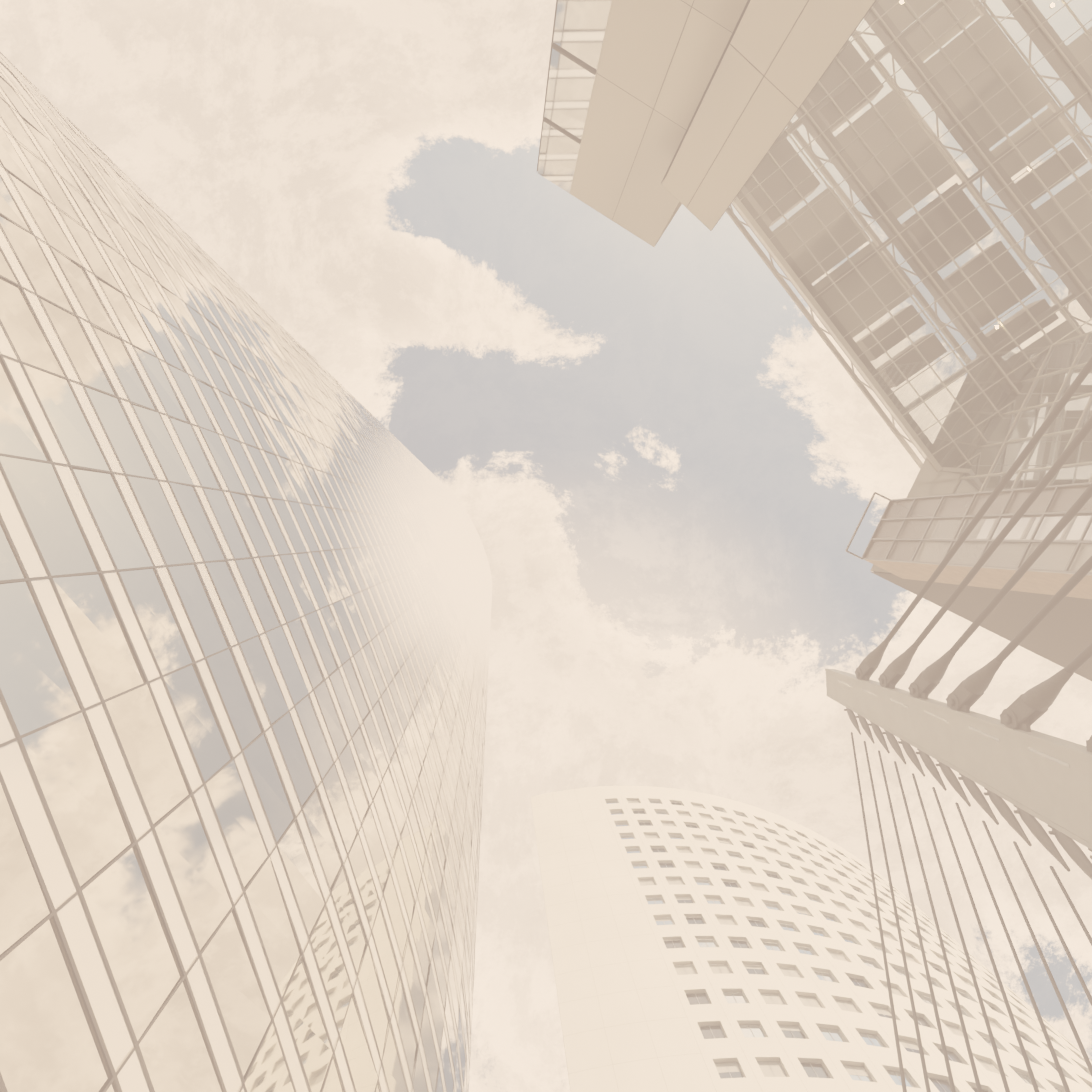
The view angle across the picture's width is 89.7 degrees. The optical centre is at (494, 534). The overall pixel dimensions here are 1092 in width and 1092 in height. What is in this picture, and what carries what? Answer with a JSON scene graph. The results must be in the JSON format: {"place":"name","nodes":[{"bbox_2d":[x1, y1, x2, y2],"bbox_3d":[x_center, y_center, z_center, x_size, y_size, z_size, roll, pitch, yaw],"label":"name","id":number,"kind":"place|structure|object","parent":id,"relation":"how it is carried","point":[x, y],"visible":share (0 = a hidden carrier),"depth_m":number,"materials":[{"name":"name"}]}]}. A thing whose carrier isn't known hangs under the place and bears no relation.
{"place":"outdoors","nodes":[
{"label":"outdoors","id":0,"kind":"place"},
{"bbox_2d":[0,0,1091,1091],"label":"sky","id":1,"kind":"structure","parent":0,"point":[664,473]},
{"bbox_2d":[537,0,877,246],"bbox_3d":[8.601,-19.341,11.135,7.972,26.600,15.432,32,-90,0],"label":"building","id":2,"kind":"structure","parent":0,"point":[657,114],"depth_m":16.78,"materials":[{"name":"beige concrete"}]},
{"bbox_2d":[530,786,1091,1091],"bbox_3d":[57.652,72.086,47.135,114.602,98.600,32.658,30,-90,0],"label":"white tower","id":3,"kind":"structure","parent":0,"point":[668,984],"depth_m":58.51,"materials":[{"name":"concrete"}]},
{"bbox_2d":[726,0,1091,468],"bbox_3d":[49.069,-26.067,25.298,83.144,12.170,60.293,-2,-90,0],"label":"glass roof","id":4,"kind":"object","parent":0,"point":[822,334],"visible":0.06,"depth_m":28.82,"materials":[{"name":"glass"}]},
{"bbox_2d":[732,0,1091,472],"bbox_3d":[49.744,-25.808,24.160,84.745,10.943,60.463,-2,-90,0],"label":"atrium mullions","id":5,"kind":"object","parent":4,"relation":"attached to","point":[823,317],"visible":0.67,"depth_m":28.09,"materials":[{"name":"white metal"}]},
{"bbox_2d":[738,0,1091,468],"bbox_3d":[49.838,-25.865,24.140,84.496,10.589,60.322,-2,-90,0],"label":"atrium glass skin","id":6,"kind":"object","parent":4,"relation":"attached to","point":[967,207],"depth_m":27.97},
{"bbox_2d":[899,0,1054,328],"bbox_3d":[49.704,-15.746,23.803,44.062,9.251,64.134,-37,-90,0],"label":"ceiling lights","id":7,"kind":"object","parent":4,"relation":"attached to","point":[902,2],"depth_m":27.28,"materials":[{"name":"silver metal"}]},
{"bbox_2d":[825,669,1091,849],"bbox_3d":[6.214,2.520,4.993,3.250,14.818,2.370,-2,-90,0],"label":"mast","id":8,"kind":"object","parent":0,"point":[1045,778],"visible":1,"depth_m":7.07,"materials":[{"name":"concrete"}]},
{"bbox_2d":[844,357,1091,1091],"bbox_3d":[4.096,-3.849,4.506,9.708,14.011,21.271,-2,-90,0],"label":"cables","id":9,"kind":"object","parent":8,"relation":"attached to","point":[1026,710],"visible":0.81,"depth_m":6.89,"materials":[{"name":"beige metal"}]},
{"label":"ground","id":10,"kind":"structure","parent":0,"visible":0},
{"bbox_2d":[0,52,491,1091],"bbox_3d":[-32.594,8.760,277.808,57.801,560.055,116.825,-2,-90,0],"label":"glass tower","id":11,"kind":"structure","parent":10,"relation":"on","point":[244,610],"depth_m":29.23,"materials":[{"name":"glass"}]},
{"bbox_2d":[845,482,1091,598],"bbox_3d":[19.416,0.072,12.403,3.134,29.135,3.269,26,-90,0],"label":"screen tower","id":12,"kind":"structure","parent":10,"relation":"on","point":[897,539],"depth_m":21.52,"materials":[{"name":"grey"}]},
{"bbox_2d":[870,351,1091,680],"bbox_3d":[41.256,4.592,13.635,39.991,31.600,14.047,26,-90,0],"label":"white building","id":13,"kind":"structure","parent":10,"relation":"on","point":[1060,634],"depth_m":28.36,"materials":[{"name":"white"}]},
{"bbox_2d":[929,331,1091,540],"bbox_3d":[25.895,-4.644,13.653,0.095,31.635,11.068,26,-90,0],"label":"building facade","id":14,"kind":"structure","parent":10,"relation":"on","point":[1053,376],"depth_m":26.49,"materials":[{"name":"grey glass"}]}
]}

